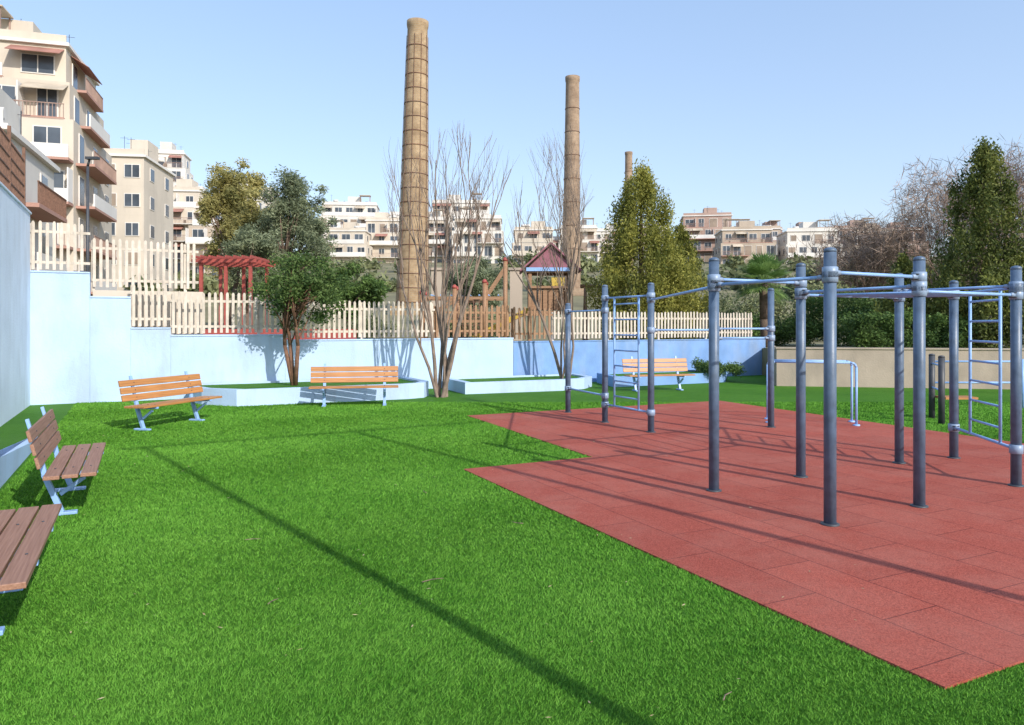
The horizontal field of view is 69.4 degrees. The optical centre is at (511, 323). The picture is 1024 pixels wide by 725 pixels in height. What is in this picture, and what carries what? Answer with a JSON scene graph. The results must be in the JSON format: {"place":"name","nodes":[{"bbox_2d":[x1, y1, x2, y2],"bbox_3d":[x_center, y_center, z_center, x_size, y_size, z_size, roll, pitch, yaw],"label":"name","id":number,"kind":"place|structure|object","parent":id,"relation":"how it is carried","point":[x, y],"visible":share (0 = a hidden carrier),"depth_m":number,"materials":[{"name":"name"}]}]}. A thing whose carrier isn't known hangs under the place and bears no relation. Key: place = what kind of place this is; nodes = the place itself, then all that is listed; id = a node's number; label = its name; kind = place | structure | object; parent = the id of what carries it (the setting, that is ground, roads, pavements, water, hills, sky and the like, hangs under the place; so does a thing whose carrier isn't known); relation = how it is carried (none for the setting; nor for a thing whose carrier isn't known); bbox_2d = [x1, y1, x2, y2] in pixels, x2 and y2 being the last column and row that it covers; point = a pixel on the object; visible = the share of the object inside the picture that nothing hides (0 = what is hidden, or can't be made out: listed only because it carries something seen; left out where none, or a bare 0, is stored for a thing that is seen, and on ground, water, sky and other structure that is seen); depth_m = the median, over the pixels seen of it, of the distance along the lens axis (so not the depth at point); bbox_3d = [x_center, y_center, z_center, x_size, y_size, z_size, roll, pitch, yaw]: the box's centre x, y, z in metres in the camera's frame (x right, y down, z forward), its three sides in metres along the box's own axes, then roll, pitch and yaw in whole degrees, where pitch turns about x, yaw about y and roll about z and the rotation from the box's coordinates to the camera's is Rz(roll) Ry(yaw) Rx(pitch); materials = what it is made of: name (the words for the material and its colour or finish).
{"place":"outdoors","nodes":[
{"label":"outdoors","id":0,"kind":"place"},
{"bbox_2d":[0,88,66,270],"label":"apartment block","id":1,"kind":"structure","parent":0,"point":[45,202],"depth_m":35.10,"materials":[{"name":"white paint"}]},
{"bbox_2d":[42,175,47,253],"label":"windows","id":2,"kind":"structure","parent":1,"relation":"in","point":[44,180],"depth_m":37.12,"materials":[{"name":"grey glass"}]},
{"bbox_2d":[0,375,1023,724],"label":"lawn","id":3,"kind":"structure","parent":0,"point":[742,389],"depth_m":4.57,"materials":[{"name":"green plant"}]},
{"bbox_2d":[0,186,29,426],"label":"wall","id":4,"kind":"structure","parent":3,"relation":"on","point":[14,307],"depth_m":14.40,"materials":[{"name":"white paint"}]},
{"bbox_2d":[0,125,25,205],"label":"fence","id":5,"kind":"object","parent":4,"relation":"on","point":[12,169],"visible":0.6,"depth_m":14.92,"materials":[{"name":"wood"}]},
{"bbox_2d":[0,181,31,214],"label":"coping","id":6,"kind":"object","parent":4,"relation":"on","point":[7,190],"visible":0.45,"depth_m":14.22,"materials":[{"name":"white paint"}]},
{"bbox_2d":[0,434,31,487],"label":"raised planting bed","id":7,"kind":"object","parent":3,"relation":"on","point":[15,450],"visible":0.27,"depth_m":9.41,"materials":[{"name":"blue paint"}]},
{"bbox_2d":[0,504,61,635],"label":"park bench","id":8,"kind":"object","parent":3,"relation":"on","point":[19,568],"visible":1,"depth_m":4.64,"materials":[{"name":"brown wood"}]},
{"bbox_2d":[25,406,105,515],"bbox_3d":[-4.488,1.336,7.481,0.592,0.918,1.900,0,0,-26],"label":"park bench","id":9,"kind":"object","parent":3,"relation":"on","point":[44,444],"visible":0.98,"depth_m":7.12,"materials":[{"name":"brown wood"}]},
{"bbox_2d":[118,371,221,430],"bbox_3d":[-6.020,1.336,13.113,0.592,0.918,1.900,0,0,18],"label":"park bench","id":10,"kind":"object","parent":3,"relation":"on","point":[135,397],"visible":1,"depth_m":12.99,"materials":[{"name":"orange wood"}]},
{"bbox_2d":[30,272,512,404],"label":"walls","id":11,"kind":"structure","parent":3,"relation":"on","point":[84,347],"depth_m":17.47,"materials":[{"name":"blue paint"}]},
{"bbox_2d":[30,270,513,340],"bbox_3d":[-5.383,-0.375,19.183,12.004,1.630,0.280,0,0,-26],"label":"coping","id":12,"kind":"object","parent":11,"relation":"on","point":[252,334],"visible":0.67,"depth_m":18.44,"materials":[{"name":"blue paint"}]},
{"bbox_2d":[30,221,89,270],"bbox_3d":[-10.252,-1.714,16.807,1.175,1.208,0.112,0,0,-26],"label":"slat fence","id":13,"kind":"object","parent":12,"relation":"on","point":[61,232],"visible":0.98,"depth_m":16.74,"materials":[{"name":"beige paint"}]},
{"bbox_2d":[191,377,427,405],"bbox_3d":[-4.824,1.625,17.929,5.502,0.390,2.298,0,0,-25],"label":"planter bed","id":14,"kind":"object","parent":3,"relation":"on","point":[255,393],"visible":0.66,"depth_m":17.08,"materials":[{"name":"blue paint"}]},
{"bbox_2d":[246,250,356,385],"bbox_3d":[-5.042,-0.119,17.765,2.476,3.309,1.966,0,0,0],"label":"citrus tree","id":15,"kind":"object","parent":14,"relation":"on","point":[288,295],"visible":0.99,"depth_m":17.52,"materials":[{"name":"green plant"}]},
{"bbox_2d":[308,363,398,406],"bbox_3d":[-3.457,1.336,16.241,1.900,0.918,0.592,0,0,-10],"label":"park bench","id":16,"kind":"object","parent":3,"relation":"on","point":[358,376],"visible":1,"depth_m":16.37,"materials":[{"name":"orange wood"}]},
{"bbox_2d":[382,121,517,397],"bbox_3d":[-2.053,-1.509,18.430,3.890,6.745,2.698,0,0,40],"label":"bare tree","id":17,"kind":"object","parent":3,"relation":"on","point":[445,365],"visible":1,"depth_m":18.23,"materials":[{"name":"brown plant"}]},
{"bbox_2d":[70,435,863,717],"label":"fallen leaves","id":18,"kind":"object","parent":3,"relation":"on","point":[429,588],"depth_m":4.78,"materials":[{"name":"plant"}]},
{"bbox_2d":[448,374,591,393],"bbox_3d":[0.386,1.660,20.600,4.278,0.320,1.957,0,0,-25],"label":"planter bed","id":19,"kind":"object","parent":3,"relation":"on","point":[506,384],"visible":0.86,"depth_m":19.80,"materials":[{"name":"blue paint"}]},
{"bbox_2d":[470,124,593,378],"bbox_3d":[0.926,-1.942,20.671,2.618,7.115,3.938,0,0,-44],"label":"bare tree","id":20,"kind":"object","parent":19,"relation":"on","point":[571,275],"visible":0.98,"depth_m":20.73,"materials":[{"name":"brown plant"}]},
{"bbox_2d":[513,339,765,381],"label":"walls","id":21,"kind":"structure","parent":3,"relation":"on","point":[533,358],"depth_m":23.46,"materials":[{"name":"blue paint"}]},
{"bbox_2d":[513,339,745,341],"bbox_3d":[4.462,0.525,24.090,9.960,0.030,0.280,0,0,-26],"label":"coping","id":22,"kind":"object","parent":21,"relation":"on","point":[627,340],"visible":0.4,"depth_m":23.57,"materials":[{"name":"blue paint"}]},
{"bbox_2d":[131,284,751,340],"bbox_3d":[-0.259,-0.197,21.786,19.505,1.533,0.112,0,0,-26],"label":"slat fence","id":23,"kind":"object","parent":22,"relation":"on","point":[258,326],"visible":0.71,"depth_m":19.80,"materials":[{"name":"beige paint"}]},
{"bbox_2d":[434,305,552,340],"bbox_3d":[-0.483,0.003,21.675,3.805,1.133,0.112,0,0,-26],"label":"brown picket fence","id":24,"kind":"object","parent":22,"relation":"on","point":[499,313],"visible":0.83,"depth_m":21.73,"materials":[{"name":"wood"}]},
{"bbox_2d":[622,356,694,391],"bbox_3d":[3.939,1.336,19.941,1.900,0.918,0.592,0,0,-14],"label":"park bench","id":25,"kind":"object","parent":3,"relation":"on","point":[676,367],"visible":0.88,"depth_m":20.06,"materials":[{"name":"orange wood"}]},
{"bbox_2d":[597,370,726,386],"bbox_3d":[5.050,1.660,22.950,5.448,0.320,1.580,0,0,-25],"label":"planter bed","id":26,"kind":"object","parent":3,"relation":"on","point":[699,377],"visible":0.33,"depth_m":22.22,"materials":[{"name":"blue paint"}]},
{"bbox_2d":[691,356,746,377],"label":"shrubs","id":27,"kind":"object","parent":26,"relation":"in","point":[728,367],"visible":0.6,"depth_m":22.77,"materials":[{"name":"green plant"}]},
{"bbox_2d":[464,401,1023,689],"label":"rubber play surface","id":28,"kind":"object","parent":3,"relation":"on","point":[938,599],"visible":0.88,"depth_m":6.87,"materials":[{"name":"red rubber"}]},
{"bbox_2d":[565,247,1023,526],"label":"calisthenics rig","id":29,"kind":"object","parent":28,"relation":"on","point":[919,292],"visible":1,"depth_m":8.15,"materials":[{"name":"metal"}]},
{"bbox_2d":[764,359,859,425],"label":"parallel bars","id":30,"kind":"object","parent":28,"relation":"on","point":[838,362],"visible":0.61,"depth_m":13.36,"materials":[{"name":"blue paint"}]},
{"bbox_2d":[775,349,1023,388],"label":"wall","id":31,"kind":"structure","parent":3,"relation":"on","point":[875,368],"depth_m":20.98,"materials":[{"name":"beige paint"}]},
{"bbox_2d":[774,347,1023,349],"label":"coping","id":32,"kind":"object","parent":31,"relation":"on","point":[867,348],"visible":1,"depth_m":20.94,"materials":[{"name":"beige concrete"}]},
{"bbox_2d":[929,354,977,424],"bbox_3d":[8.084,1.183,13.818,1.241,1.235,0.691,0,0,-28],"label":"exercise station","id":33,"kind":"object","parent":3,"relation":"on","point":[941,397],"visible":0.89,"depth_m":13.30,"materials":[{"name":"metal"}]},
{"bbox_2d":[935,359,1023,407],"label":"balance rail","id":34,"kind":"object","parent":3,"relation":"on","point":[1003,382],"visible":0.33,"depth_m":15.78,"materials":[{"name":"metal"}]},
{"bbox_2d":[0,0,1023,256],"label":"sky","id":35,"kind":"structure","parent":0,"point":[791,112],"materials":[{"name":"blue"}]},
{"bbox_2d":[173,258,1023,374],"bbox_3d":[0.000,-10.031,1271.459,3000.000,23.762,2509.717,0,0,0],"label":"hillside","id":36,"kind":"structure","parent":0,"point":[577,300],"depth_m":62.78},
{"bbox_2d":[0,5,116,295],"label":"apartment block","id":37,"kind":"structure","parent":36,"relation":"on","point":[49,83],"depth_m":53.10,"materials":[{"name":"beige paint"}]},
{"bbox_2d":[0,53,108,278],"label":"window frames","id":38,"kind":"structure","parent":37,"relation":"in","point":[93,147],"depth_m":52.71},
{"bbox_2d":[0,54,108,278],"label":"windows","id":39,"kind":"structure","parent":37,"relation":"in","point":[45,64],"depth_m":52.88,"materials":[{"name":"grey glass"}]},
{"bbox_2d":[85,156,99,271],"bbox_3d":[-16.988,-2.925,29.940,0.576,7.650,0.280,0,0,0],"label":"street lamp","id":40,"kind":"object","parent":36,"relation":"on","point":[88,158],"visible":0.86,"depth_m":29.95,"materials":[{"name":"metal"}]},
{"bbox_2d":[104,136,175,290],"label":"apartment block","id":41,"kind":"structure","parent":36,"relation":"on","point":[142,196],"depth_m":76.33,"materials":[{"name":"beige paint"}]},
{"bbox_2d":[112,163,168,289],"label":"window frames","id":42,"kind":"structure","parent":41,"relation":"in","point":[112,163],"depth_m":76.19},
{"bbox_2d":[112,165,168,290],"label":"windows","id":43,"kind":"structure","parent":41,"relation":"in","point":[130,170],"depth_m":76.11,"materials":[{"name":"grey glass"}]},
{"bbox_2d":[158,142,193,186],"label":"apartment block","id":44,"kind":"structure","parent":36,"relation":"on","point":[177,162],"depth_m":144.45,"materials":[{"name":"paint"}]},
{"bbox_2d":[172,158,192,181],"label":"windows","id":45,"kind":"structure","parent":44,"relation":"in","point":[178,173],"depth_m":144.47,"materials":[{"name":"grey glass"}]},
{"bbox_2d":[173,179,205,272],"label":"apartment block","id":46,"kind":"structure","parent":36,"relation":"on","point":[186,193],"depth_m":128.15,"materials":[{"name":"paint"}]},
{"bbox_2d":[173,196,192,272],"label":"windows","id":47,"kind":"structure","parent":46,"relation":"in","point":[187,197],"depth_m":127.93,"materials":[{"name":"grey glass"}]},
{"bbox_2d":[185,203,241,275],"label":"apartment block","id":48,"kind":"structure","parent":36,"relation":"on","point":[197,234],"depth_m":117.79,"materials":[{"name":"paint"}]},
{"bbox_2d":[193,213,222,274],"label":"windows","id":49,"kind":"structure","parent":48,"relation":"in","point":[196,232],"depth_m":117.77,"materials":[{"name":"grey glass"}]},
{"bbox_2d":[195,157,268,328],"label":"eucalyptus tree","id":50,"kind":"object","parent":36,"relation":"on","point":[228,199],"visible":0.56,"depth_m":44.43,"materials":[{"name":"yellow plant"}]},
{"bbox_2d":[218,221,283,328],"bbox_3d":[-13.128,-2.192,37.897,3.465,6.290,3.224,0,0,0],"label":"olive tree","id":51,"kind":"object","parent":36,"relation":"on","point":[253,237],"visible":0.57,"depth_m":37.44,"materials":[{"name":"green plant"}]},
{"bbox_2d":[225,185,283,304],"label":"eucalyptus tree","id":52,"kind":"object","parent":36,"relation":"on","point":[250,214],"visible":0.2,"depth_m":42.26,"materials":[{"name":"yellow plant"}]},
{"bbox_2d":[191,255,356,338],"bbox_3d":[-9.600,-0.920,30.875,7.000,3.640,3.850,0,0,0],"label":"red pergola","id":53,"kind":"object","parent":36,"relation":"on","point":[243,262],"visible":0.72,"depth_m":29.94,"materials":[{"name":"red wood"}]},
{"bbox_2d":[254,164,341,327],"bbox_3d":[-11.629,-3.729,40.081,4.747,9.433,3.839,0,0,-13],"label":"olive tree","id":54,"kind":"object","parent":36,"relation":"on","point":[291,215],"visible":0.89,"depth_m":39.47,"materials":[{"name":"green plant"}]},
{"bbox_2d":[323,220,372,262],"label":"apartment block","id":55,"kind":"structure","parent":36,"relation":"on","point":[354,239],"depth_m":168.00,"materials":[{"name":"paint"}]},
{"bbox_2d":[329,234,371,262],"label":"windows","id":56,"kind":"structure","parent":55,"relation":"in","point":[344,236],"depth_m":169.40,"materials":[{"name":"grey glass"}]},
{"bbox_2d":[320,195,379,248],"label":"apartment block","id":57,"kind":"structure","parent":36,"relation":"on","point":[356,209],"depth_m":187.40,"materials":[{"name":"paint"}]},
{"bbox_2d":[321,207,377,237],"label":"windows","id":58,"kind":"structure","parent":57,"relation":"in","point":[336,208],"depth_m":187.70,"materials":[{"name":"grey glass"}]},
{"bbox_2d":[320,262,390,328],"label":"bush","id":59,"kind":"object","parent":36,"relation":"on","point":[373,289],"visible":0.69,"depth_m":43.30,"materials":[{"name":"green plant"}]},
{"bbox_2d":[365,212,399,262],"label":"apartment block","id":60,"kind":"structure","parent":36,"relation":"on","point":[378,226],"depth_m":176.09,"materials":[{"name":"paint"}]},
{"bbox_2d":[368,224,397,262],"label":"windows","id":61,"kind":"structure","parent":60,"relation":"in","point":[369,225],"depth_m":176.07,"materials":[{"name":"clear glass"}]},
{"bbox_2d":[390,17,428,314],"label":"brick chimney","id":62,"kind":"object","parent":36,"relation":"on","point":[415,118],"visible":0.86,"depth_m":59.15,"materials":[{"name":"brick"}]},
{"bbox_2d":[429,209,450,261],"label":"apartment block","id":63,"kind":"structure","parent":36,"relation":"on","point":[432,230],"depth_m":178.00,"materials":[{"name":"paint"}]},
{"bbox_2d":[430,223,448,261],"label":"windows","id":64,"kind":"structure","parent":63,"relation":"in","point":[441,237],"depth_m":179.41,"materials":[{"name":"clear glass"}]},
{"bbox_2d":[432,193,490,260],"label":"apartment block","id":65,"kind":"structure","parent":36,"relation":"on","point":[487,206],"depth_m":190.84,"materials":[{"name":"paint"}]},
{"bbox_2d":[419,257,507,337],"bbox_3d":[-1.775,-0.770,27.700,3.250,3.340,1.600,0,0,0],"label":"climbing frame","id":66,"kind":"object","parent":36,"relation":"on","point":[485,298],"visible":0.62,"depth_m":26.96,"materials":[{"name":"brown wood"}]},
{"bbox_2d":[430,268,521,340],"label":"stone gate posts","id":67,"kind":"object","parent":36,"relation":"on","point":[515,292],"visible":0.55,"depth_m":35.75,"materials":[{"name":"stone"}]},
{"bbox_2d":[445,254,509,310],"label":"tree","id":68,"kind":"object","parent":36,"relation":"on","point":[482,274],"visible":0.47,"depth_m":49.52,"materials":[{"name":"green plant"}]},
{"bbox_2d":[452,207,503,263],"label":"apartment block","id":69,"kind":"structure","parent":36,"relation":"on","point":[491,250],"depth_m":172.00,"materials":[{"name":"paint"}]},
{"bbox_2d":[454,222,500,262],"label":"windows","id":70,"kind":"structure","parent":69,"relation":"in","point":[487,248],"depth_m":171.90,"materials":[{"name":"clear glass"}]},
{"bbox_2d":[453,221,503,262],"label":"window frames","id":71,"kind":"structure","parent":69,"relation":"in","point":[486,221],"depth_m":171.95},
{"bbox_2d":[474,243,581,340],"bbox_3d":[0.579,-1.151,29.500,4.249,4.002,2.100,0,0,0],"label":"playhouse","id":72,"kind":"object","parent":36,"relation":"on","point":[548,299],"visible":0.46,"depth_m":28.64,"materials":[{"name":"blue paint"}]},
{"bbox_2d":[512,220,555,263],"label":"apartment block","id":73,"kind":"structure","parent":36,"relation":"on","point":[527,242],"depth_m":170.00,"materials":[{"name":"paint"}]},
{"bbox_2d":[514,233,549,263],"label":"windows","id":74,"kind":"structure","parent":73,"relation":"in","point":[527,248],"depth_m":169.90,"materials":[{"name":"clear glass"}]},
{"bbox_2d":[122,248,974,298],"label":"distant tree grove","id":75,"kind":"object","parent":36,"relation":"on","point":[211,283],"visible":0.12,"depth_m":90.33,"materials":[{"name":"plant"}]},
{"bbox_2d":[562,75,583,295],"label":"brick chimney","id":76,"kind":"object","parent":36,"relation":"on","point":[572,108],"visible":0.63,"depth_m":79.28,"materials":[{"name":"brick"}]},
{"bbox_2d":[558,218,599,261],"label":"apartment block","id":77,"kind":"structure","parent":36,"relation":"on","point":[590,242],"depth_m":181.90,"materials":[{"name":"paint"}]},
{"bbox_2d":[580,284,627,339],"bbox_3d":[3.650,-0.326,29.300,1.900,2.481,1.496,0,0,0],"label":"timber swing","id":78,"kind":"object","parent":36,"relation":"on","point":[585,297],"visible":0.2,"depth_m":29.23,"materials":[{"name":"wood"}]},
{"bbox_2d":[597,222,617,257],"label":"apartment block","id":79,"kind":"structure","parent":36,"relation":"on","point":[599,233],"depth_m":201.43,"materials":[{"name":"paint"}]},
{"bbox_2d":[342,284,882,340],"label":"park shrubs","id":80,"kind":"object","parent":36,"relation":"on","point":[750,303],"visible":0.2,"depth_m":38.35,"materials":[{"name":"plant"}]},
{"bbox_2d":[625,151,632,270],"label":"brick chimney","id":81,"kind":"object","parent":36,"relation":"on","point":[628,161],"visible":0.24,"depth_m":129.44,"materials":[{"name":"brick"}]},
{"bbox_2d":[583,156,701,339],"bbox_3d":[4.783,-2.210,27.316,4.198,7.907,4.436,0,0,0],"label":"cypress tree","id":82,"kind":"object","parent":36,"relation":"on","point":[639,192],"visible":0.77,"depth_m":26.52,"materials":[{"name":"green plant"}]},
{"bbox_2d":[647,217,708,338],"bbox_3d":[6.360,-1.509,28.573,2.772,5.316,2.708,0,0,0],"label":"cypress tree","id":83,"kind":"object","parent":36,"relation":"on","point":[685,236],"visible":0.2,"depth_m":28.31,"materials":[{"name":"green plant"}]},
{"bbox_2d":[679,208,732,261],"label":"apartment block","id":84,"kind":"structure","parent":36,"relation":"on","point":[705,226],"depth_m":185.64,"materials":[{"name":"paint"}]},
{"bbox_2d":[682,219,710,261],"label":"windows","id":85,"kind":"structure","parent":84,"relation":"in","point":[708,232],"depth_m":185.28,"materials":[{"name":"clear glass"}]},
{"bbox_2d":[682,218,720,261],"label":"window frames","id":86,"kind":"structure","parent":84,"relation":"in","point":[699,218],"depth_m":185.28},
{"bbox_2d":[713,219,776,263],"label":"apartment block","id":87,"kind":"structure","parent":36,"relation":"on","point":[744,239],"depth_m":167.04,"materials":[{"name":"beige paint"}]},
{"bbox_2d":[713,233,773,260],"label":"window frames","id":88,"kind":"structure","parent":87,"relation":"in","point":[761,233],"depth_m":166.37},
{"bbox_2d":[713,234,773,263],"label":"windows","id":89,"kind":"structure","parent":87,"relation":"in","point":[739,236],"depth_m":166.45,"materials":[{"name":"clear glass"}]},
{"bbox_2d":[737,219,781,244],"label":"apartment block","id":90,"kind":"structure","parent":36,"relation":"on","point":[776,230],"depth_m":180.82,"materials":[{"name":"paint"}]},
{"bbox_2d":[732,251,794,346],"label":"fan palm","id":91,"kind":"object","parent":36,"relation":"on","point":[761,267],"visible":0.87,"depth_m":26.70,"materials":[{"name":"green plant"}]},
{"bbox_2d":[694,286,907,345],"bbox_3d":[11.414,-0.132,28.775,9.060,2.675,2.664,0,0,0],"label":"hedge","id":92,"kind":"object","parent":36,"relation":"on","point":[786,329],"visible":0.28,"depth_m":28.39,"materials":[{"name":"green plant"}]},
{"bbox_2d":[775,219,840,263],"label":"apartment block","id":93,"kind":"structure","parent":36,"relation":"on","point":[788,237],"depth_m":165.51,"materials":[{"name":"paint"}]},
{"bbox_2d":[778,234,837,263],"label":"windows","id":94,"kind":"structure","parent":93,"relation":"in","point":[803,236],"depth_m":165.08,"materials":[{"name":"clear glass"}]},
{"bbox_2d":[779,210,923,298],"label":"leafless tree","id":95,"kind":"object","parent":36,"relation":"on","point":[859,262],"visible":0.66,"depth_m":43.90,"materials":[{"name":"plant"}]},
{"bbox_2d":[839,221,902,261],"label":"apartment block","id":96,"kind":"structure","parent":36,"relation":"on","point":[849,252],"depth_m":170.45,"materials":[{"name":"beige concrete"}]},
{"bbox_2d":[784,273,1023,338],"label":"brush undergrowth","id":97,"kind":"object","parent":36,"relation":"on","point":[817,286],"visible":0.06,"depth_m":38.52,"materials":[{"name":"plant"}]},
{"bbox_2d":[881,222,928,260],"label":"apartment block","id":98,"kind":"structure","parent":36,"relation":"on","point":[912,236],"depth_m":190.44,"materials":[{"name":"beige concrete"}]},
{"bbox_2d":[868,249,942,347],"bbox_3d":[12.921,-0.696,24.649,2.409,3.591,2.290,0,0,0],"label":"cypress tree","id":99,"kind":"object","parent":36,"relation":"on","point":[904,265],"visible":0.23,"depth_m":24.47,"materials":[{"name":"green plant"}]},
{"bbox_2d":[837,307,978,347],"bbox_3d":[12.307,0.272,22.927,4.168,1.592,1.511,0,0,0],"label":"ivy hedge","id":100,"kind":"object","parent":36,"relation":"on","point":[867,335],"visible":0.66,"depth_m":22.69,"materials":[{"name":"green plant"}]},
{"bbox_2d":[838,145,1023,302],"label":"leafless tree","id":101,"kind":"object","parent":36,"relation":"on","point":[913,217],"visible":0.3,"depth_m":41.61,"materials":[{"name":"grey plant"}]},
{"bbox_2d":[926,136,1023,347],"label":"cypress tree","id":102,"kind":"object","parent":36,"relation":"on","point":[983,186],"visible":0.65,"depth_m":23.15,"materials":[{"name":"green plant"}]},
{"bbox_2d":[946,133,1023,265],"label":"leafless tree","id":103,"kind":"object","parent":36,"relation":"on","point":[1016,165],"visible":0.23,"depth_m":39.90,"materials":[{"name":"plant"}]},
{"label":"ground","id":104,"kind":"structure","parent":0,"visible":0},
{"bbox_2d":[93,290,202,334],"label":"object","id":105,"kind":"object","parent":104,"relation":"on","point":[111,293],"depth_m":18.07,"materials":[{"name":"wood"}]},
{"bbox_2d":[91,238,198,291],"bbox_3d":[-8.900,-1.400,18.017,2.335,1.279,0.112,0,0,-26],"label":"slat fence","id":106,"kind":"object","parent":105,"relation":"on","point":[186,251],"visible":0.92,"depth_m":17.95,"materials":[{"name":"beige paint"}]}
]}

